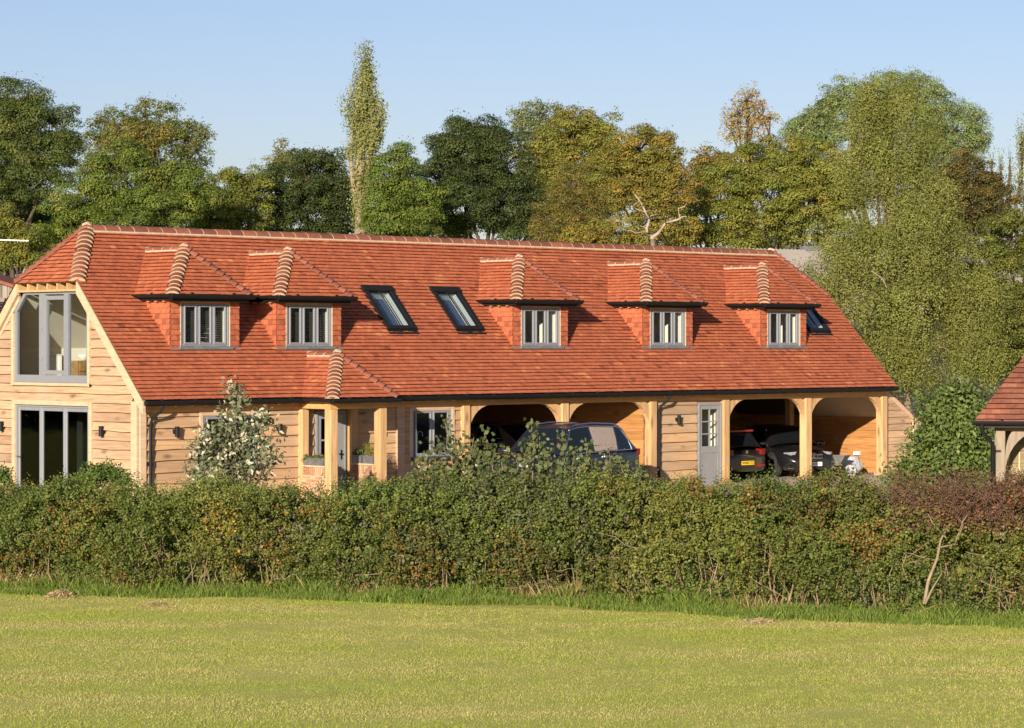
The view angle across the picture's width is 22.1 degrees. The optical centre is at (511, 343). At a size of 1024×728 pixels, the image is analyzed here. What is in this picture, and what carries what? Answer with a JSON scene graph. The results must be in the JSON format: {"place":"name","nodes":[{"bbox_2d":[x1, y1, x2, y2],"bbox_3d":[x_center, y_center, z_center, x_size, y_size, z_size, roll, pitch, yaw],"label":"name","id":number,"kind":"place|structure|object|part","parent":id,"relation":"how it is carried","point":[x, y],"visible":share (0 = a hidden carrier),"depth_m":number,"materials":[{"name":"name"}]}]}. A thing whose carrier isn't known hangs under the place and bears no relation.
{"place":"outdoors","nodes":[
{"label":"outdoors","id":0,"kind":"place"},
{"bbox_2d":[71,361,85,375],"bbox_3d":[-10.190,0.714,62.888,0.850,0.600,0.480,0,0,-44],"label":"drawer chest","id":1,"kind":"object","parent":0,"point":[78,367],"visible":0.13,"depth_m":62.52,"materials":[{"name":"wood"}]},
{"bbox_2d":[78,355,85,360],"bbox_3d":[-10.274,0.343,62.794,0.300,0.138,0.300,0,0,-44],"label":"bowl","id":2,"kind":"object","parent":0,"point":[82,357],"visible":0.74,"depth_m":62.69,"materials":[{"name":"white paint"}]},
{"bbox_2d":[0,449,1023,727],"bbox_3d":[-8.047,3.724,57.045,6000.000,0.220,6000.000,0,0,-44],"label":"field","id":3,"kind":"structure","parent":0,"point":[812,715],"depth_m":29.22,"materials":[{"name":"green plant"}]},
{"bbox_2d":[0,274,14,311],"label":"house","id":4,"kind":"structure","parent":3,"relation":"on","point":[6,285],"depth_m":78.00,"materials":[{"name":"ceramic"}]},
{"bbox_2d":[0,239,28,240],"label":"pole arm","id":5,"kind":"object","parent":3,"relation":"on","point":[12,240],"visible":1,"depth_m":81.98},
{"bbox_2d":[0,197,56,276],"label":"maple sapling","id":6,"kind":"object","parent":3,"relation":"on","point":[13,254],"visible":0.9,"depth_m":95.56,"materials":[{"name":"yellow plant"}]},
{"bbox_2d":[0,71,87,277],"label":"oak tree","id":7,"kind":"object","parent":3,"relation":"on","point":[21,139],"visible":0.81,"depth_m":111.30,"materials":[{"name":"green plant"}]},
{"bbox_2d":[31,588,85,599],"bbox_3d":[-6.471,3.578,37.417,0.692,0.185,0.733,0,0,5],"label":"cutting heap","id":8,"kind":"object","parent":3,"relation":"on","point":[63,593],"visible":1,"depth_m":37.39,"materials":[{"name":"beige plant"}]},
{"bbox_2d":[0,456,142,559],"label":"bramble bush","id":9,"kind":"object","parent":3,"relation":"on","point":[105,472],"visible":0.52,"depth_m":43.89,"materials":[{"name":"green plant"}]},
{"bbox_2d":[30,132,217,247],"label":"maple tree","id":10,"kind":"object","parent":3,"relation":"on","point":[147,195],"visible":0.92,"depth_m":99.31,"materials":[{"name":"green plant"}]},
{"bbox_2d":[94,119,175,185],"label":"ochre branch tree","id":11,"kind":"object","parent":3,"relation":"on","point":[157,138],"visible":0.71,"depth_m":133.72,"materials":[{"name":"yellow plant"}]},
{"bbox_2d":[74,92,217,226],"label":"oak tree","id":12,"kind":"object","parent":3,"relation":"on","point":[184,150],"visible":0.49,"depth_m":139.64,"materials":[{"name":"green plant"}]},
{"bbox_2d":[136,601,176,606],"bbox_3d":[-4.920,3.620,36.260,0.637,0.116,0.638,0,0,-44],"label":"cutting heap","id":13,"kind":"object","parent":3,"relation":"on","point":[157,604],"visible":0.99,"depth_m":36.17,"materials":[{"name":"beige plant"}]},
{"bbox_2d":[179,158,278,230],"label":"field maple","id":14,"kind":"object","parent":3,"relation":"on","point":[239,195],"visible":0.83,"depth_m":105.45,"materials":[{"name":"green plant"}]},
{"bbox_2d":[181,375,286,522],"bbox_3d":[-5.563,2.135,52.415,2.090,3.024,1.297,0,0,9],"label":"variegated shrub","id":15,"kind":"object","parent":3,"relation":"on","point":[206,460],"visible":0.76,"depth_m":52.34,"materials":[{"name":"green plant"}]},
{"bbox_2d":[254,133,300,231],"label":"tree","id":16,"kind":"object","parent":3,"relation":"on","point":[280,152],"visible":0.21,"depth_m":149.82,"materials":[{"name":"green plant"}]},
{"bbox_2d":[252,141,354,233],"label":"holm oak","id":17,"kind":"object","parent":3,"relation":"on","point":[306,192],"visible":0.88,"depth_m":107.34,"materials":[{"name":"green plant"}]},
{"bbox_2d":[335,40,390,233],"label":"poplar tree","id":18,"kind":"object","parent":3,"relation":"on","point":[365,132],"visible":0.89,"depth_m":103.81,"materials":[{"name":"green plant"}]},
{"bbox_2d":[355,135,452,236],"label":"ash tree","id":19,"kind":"object","parent":3,"relation":"on","point":[396,211],"visible":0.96,"depth_m":101.46,"materials":[{"name":"green plant"}]},
{"bbox_2d":[0,222,920,502],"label":"barn house","id":20,"kind":"structure","parent":3,"relation":"on","point":[336,350],"depth_m":64.24,"materials":[{"name":"tile"}]},
{"bbox_2d":[11,291,91,386],"bbox_3d":[-10.520,-0.119,59.786,0.135,2.185,3.180,0,0,-44],"label":"gable window","id":21,"kind":"structure","parent":20,"relation":"in","point":[64,377],"depth_m":59.92,"materials":[{"name":"grey paint"}]},
{"bbox_2d":[12,399,93,497],"bbox_3d":[-10.484,2.469,59.744,0.151,2.330,3.230,0,0,-44],"label":"folding door","id":22,"kind":"structure","parent":20,"relation":"in","point":[46,441],"depth_m":59.87,"materials":[{"name":"grey paint"}]},
{"bbox_2d":[50,354,62,369],"bbox_3d":[-10.996,0.576,62.728,0.474,0.635,0.100,0,0,-44],"label":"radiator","id":23,"kind":"object","parent":20,"relation":"attached to","point":[55,361],"visible":0.48,"depth_m":62.74,"materials":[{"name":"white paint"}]},
{"bbox_2d":[203,415,261,468],"bbox_3d":[-6.342,2.221,59.068,1.680,1.215,0.160,0,0,-44],"label":"window","id":24,"kind":"structure","parent":20,"relation":"in","point":[205,418],"depth_m":58.74,"materials":[{"name":"grey paint"}]},
{"bbox_2d":[300,453,324,465],"bbox_3d":[-4.459,2.806,60.056,0.969,0.570,0.530,0,0,35],"label":"planter","id":25,"kind":"object","parent":20,"relation":"on","point":[316,460],"visible":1,"depth_m":60.03,"materials":[{"name":"stone"}]},
{"bbox_2d":[352,447,366,462],"bbox_3d":[-3.545,2.636,61.240,0.458,0.450,0.516,0,0,-8],"label":"planter","id":26,"kind":"object","parent":20,"relation":"on","point":[357,457],"visible":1,"depth_m":61.22,"materials":[{"name":"metal"}]},
{"bbox_2d":[360,441,373,463],"bbox_3d":[-3.276,2.533,60.977,0.476,0.528,0.671,0,0,-44],"label":"planter","id":27,"kind":"object","parent":20,"relation":"on","point":[368,459],"visible":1,"depth_m":60.94,"materials":[{"name":"metal"}]},
{"bbox_2d":[410,410,450,460],"bbox_3d":[-1.922,2.201,63.273,1.400,1.215,0.160,0,0,-44],"label":"window","id":28,"kind":"structure","parent":20,"relation":"in","point":[431,412],"depth_m":63.24,"materials":[{"name":"grey paint"}]},
{"bbox_2d":[470,421,528,469],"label":"parked car","id":29,"kind":"object","parent":20,"relation":"on","point":[509,434],"visible":0.22,"depth_m":69.59,"materials":[{"name":"grey paint"}]},
{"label":"side window","id":30,"kind":"part","parent":29,"relation":"part of","materials":[{"name":"black glass"}]},
{"bbox_2d":[697,403,721,484],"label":"side door","id":31,"kind":"structure","parent":20,"relation":"in","point":[709,455],"depth_m":70.26,"materials":[{"name":"paint"}]},
{"bbox_2d":[730,428,764,478],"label":"parked car","id":32,"kind":"object","parent":20,"relation":"on","point":[747,457],"visible":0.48,"depth_m":72.64,"materials":[{"name":"black paint"}]},
{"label":"rear window","id":33,"kind":"part","parent":32,"relation":"part of","materials":[{"name":"black glass"}]},
{"bbox_2d":[746,424,835,476],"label":"parked car","id":34,"kind":"object","parent":20,"relation":"on","point":[780,443],"visible":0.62,"depth_m":74.71,"materials":[{"name":"black paint"}]},
{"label":"side window","id":35,"kind":"part","parent":34,"relation":"part of","materials":[{"name":"black glass"}]},
{"bbox_2d":[825,455,856,475],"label":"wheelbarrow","id":36,"kind":"object","parent":20,"relation":"on","point":[842,459],"visible":0.37,"depth_m":74.35,"materials":[{"name":"metal"}]},
{"bbox_2d":[835,456,862,474],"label":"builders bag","id":37,"kind":"object","parent":20,"relation":"on","point":[856,461],"visible":0.45,"depth_m":75.38,"materials":[{"name":"white fabric"}]},
{"bbox_2d":[0,566,949,613],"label":"dry grass","id":38,"kind":"structure","parent":3,"relation":"on","point":[528,587],"depth_m":37.05,"materials":[{"name":"green plant"}]},
{"bbox_2d":[403,106,556,240],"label":"holm oak","id":39,"kind":"object","parent":3,"relation":"on","point":[485,176],"visible":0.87,"depth_m":105.26,"materials":[{"name":"green plant"}]},
{"bbox_2d":[24,472,989,540],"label":"gravel drive","id":40,"kind":"structure","parent":3,"relation":"on","point":[864,478],"depth_m":68.27,"materials":[{"name":"beige gravel"}]},
{"bbox_2d":[475,422,639,486],"bbox_3d":[1.111,2.749,63.001,2.168,1.690,4.500,0,0,38],"label":"parked car","id":41,"kind":"object","parent":40,"relation":"on","point":[603,436],"visible":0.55,"depth_m":62.76,"materials":[{"name":"blue paint"}]},
{"bbox_3d":[1.483,2.322,62.246,0.255,0.605,1.260,0,0,38],"label":"side window","id":42,"kind":"part","parent":41,"relation":"part of","materials":[{"name":"blue glass"}]},
{"bbox_3d":[2.220,2.296,63.168,0.248,0.568,1.060,0,0,38],"label":"side window","id":43,"kind":"part","parent":41,"relation":"part of","materials":[{"name":"grey glass"}]},
{"bbox_3d":[2.658,2.306,63.727,0.246,0.524,0.480,0,0,38],"label":"side window","id":44,"kind":"part","parent":41,"relation":"part of","materials":[{"name":"blue glass"}]},
{"bbox_2d":[0,458,1023,616],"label":"field hedge","id":45,"kind":"object","parent":3,"relation":"on","point":[97,513],"visible":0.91,"depth_m":36.92,"materials":[{"name":"green plant"}]},
{"bbox_2d":[9,182,1022,265],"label":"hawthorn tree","id":46,"kind":"object","parent":3,"relation":"on","point":[770,239],"visible":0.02,"depth_m":148.90,"materials":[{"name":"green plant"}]},
{"bbox_2d":[391,414,652,577],"bbox_3d":[0.162,2.188,37.265,3.769,2.337,1.562,0,0,18],"label":"hedge shrub","id":47,"kind":"object","parent":3,"relation":"on","point":[525,494],"visible":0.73,"depth_m":37.22,"materials":[{"name":"green plant"}]},
{"bbox_2d":[505,97,573,231],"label":"tree","id":48,"kind":"object","parent":3,"relation":"on","point":[522,119],"visible":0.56,"depth_m":164.54,"materials":[{"name":"green plant"}]},
{"bbox_2d":[505,102,630,238],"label":"lime tree","id":49,"kind":"object","parent":3,"relation":"on","point":[552,145],"visible":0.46,"depth_m":119.12,"materials":[{"name":"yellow plant"}]},
{"bbox_2d":[523,158,617,242],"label":"tree","id":50,"kind":"object","parent":3,"relation":"on","point":[567,202],"visible":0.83,"depth_m":93.66,"materials":[{"name":"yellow plant"}]},
{"bbox_2d":[555,212,704,246],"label":"hazel bush","id":51,"kind":"object","parent":3,"relation":"on","point":[671,234],"visible":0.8,"depth_m":91.55,"materials":[{"name":"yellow plant"}]},
{"bbox_2d":[584,119,697,242],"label":"lime tree","id":52,"kind":"object","parent":3,"relation":"on","point":[651,178],"visible":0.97,"depth_m":115.46,"materials":[{"name":"yellow plant"}]},
{"bbox_2d":[628,194,686,245],"bbox_3d":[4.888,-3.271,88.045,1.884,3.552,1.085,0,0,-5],"label":"dead tree","id":53,"kind":"object","parent":3,"relation":"on","point":[652,238],"visible":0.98,"depth_m":87.92,"materials":[{"name":"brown wood"}]},
{"bbox_2d":[679,141,739,247],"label":"tree","id":54,"kind":"object","parent":3,"relation":"on","point":[704,159],"visible":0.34,"depth_m":127.63,"materials":[{"name":"green plant"}]},
{"bbox_2d":[717,80,782,224],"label":"lime tree","id":55,"kind":"object","parent":3,"relation":"on","point":[749,126],"visible":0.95,"depth_m":159.86,"materials":[{"name":"orange plant"}]},
{"bbox_2d":[731,617,783,623],"bbox_3d":[3.198,3.617,34.152,0.697,0.117,0.763,0,0,-44],"label":"cutting heap","id":56,"kind":"object","parent":3,"relation":"on","point":[759,620],"visible":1,"depth_m":34.08,"materials":[{"name":"beige plant"}]},
{"bbox_2d":[672,128,873,248],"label":"sycamore tree","id":57,"kind":"object","parent":3,"relation":"on","point":[786,213],"visible":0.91,"depth_m":121.24,"materials":[{"name":"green plant"}]},
{"bbox_2d":[807,94,842,245],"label":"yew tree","id":58,"kind":"object","parent":3,"relation":"on","point":[833,142],"visible":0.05,"depth_m":145.09,"materials":[{"name":"green plant"}]},
{"bbox_2d":[714,246,1022,441],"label":"farm barn","id":59,"kind":"structure","parent":3,"relation":"on","point":[796,254],"depth_m":94.22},
{"bbox_2d":[777,64,995,244],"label":"willow tree","id":60,"kind":"object","parent":3,"relation":"on","point":[972,135],"visible":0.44,"depth_m":131.39,"materials":[{"name":"green plant"}]},
{"bbox_2d":[792,65,1020,413],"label":"birch tree","id":61,"kind":"object","parent":3,"relation":"on","point":[912,236],"visible":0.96,"depth_m":85.55,"materials":[{"name":"green plant"}]},
{"bbox_2d":[873,370,994,494],"bbox_3d":[9.701,2.311,59.880,3.302,3.394,2.018,0,0,-5],"label":"elder bush","id":62,"kind":"object","parent":3,"relation":"on","point":[951,435],"visible":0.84,"depth_m":59.66,"materials":[{"name":"green plant"}]},
{"bbox_2d":[874,460,1023,603],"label":"withered shrub","id":63,"kind":"object","parent":3,"relation":"on","point":[963,485],"visible":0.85,"depth_m":34.28,"materials":[{"name":"brown plant"}]},
{"bbox_2d":[930,148,1023,247],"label":"beech tree","id":64,"kind":"object","parent":3,"relation":"on","point":[982,191],"visible":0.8,"depth_m":111.42,"materials":[{"name":"brown plant"}]},
{"bbox_2d":[951,192,1023,384],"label":"ash tree","id":65,"kind":"object","parent":3,"relation":"on","point":[1009,259],"visible":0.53,"depth_m":89.52,"materials":[{"name":"green plant"}]},
{"bbox_2d":[984,146,996,171],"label":"poplar tree","id":66,"kind":"object","parent":3,"relation":"on","point":[991,160],"visible":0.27,"depth_m":189.96,"materials":[{"name":"green plant"}]},
{"bbox_2d":[972,355,1023,550],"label":"outbuilding","id":67,"kind":"structure","parent":3,"relation":"on","point":[1002,413],"depth_m":45.13,"materials":[{"name":"tile"}]},
{"bbox_2d":[997,148,1004,199],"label":"poplar tree","id":68,"kind":"object","parent":3,"relation":"on","point":[1000,168],"visible":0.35,"depth_m":189.91,"materials":[{"name":"green plant"}]},
{"bbox_2d":[1005,139,1014,210],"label":"poplar tree","id":69,"kind":"object","parent":3,"relation":"on","point":[1010,175],"visible":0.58,"depth_m":189.92,"materials":[{"name":"green plant"}]},
{"bbox_2d":[1012,114,1023,244],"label":"poplar tree","id":70,"kind":"object","parent":3,"relation":"on","point":[1020,177],"visible":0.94,"depth_m":174.91,"materials":[{"name":"green plant"}]},
{"bbox_2d":[0,570,1023,629],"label":"verge grass","id":71,"kind":"structure","parent":0,"point":[685,603],"depth_m":36.48,"materials":[{"name":"green plant"}]},
{"bbox_2d":[0,0,1023,276],"label":"sky","id":72,"kind":"structure","parent":0,"point":[256,71],"materials":[{"name":"blue"}]}
]}

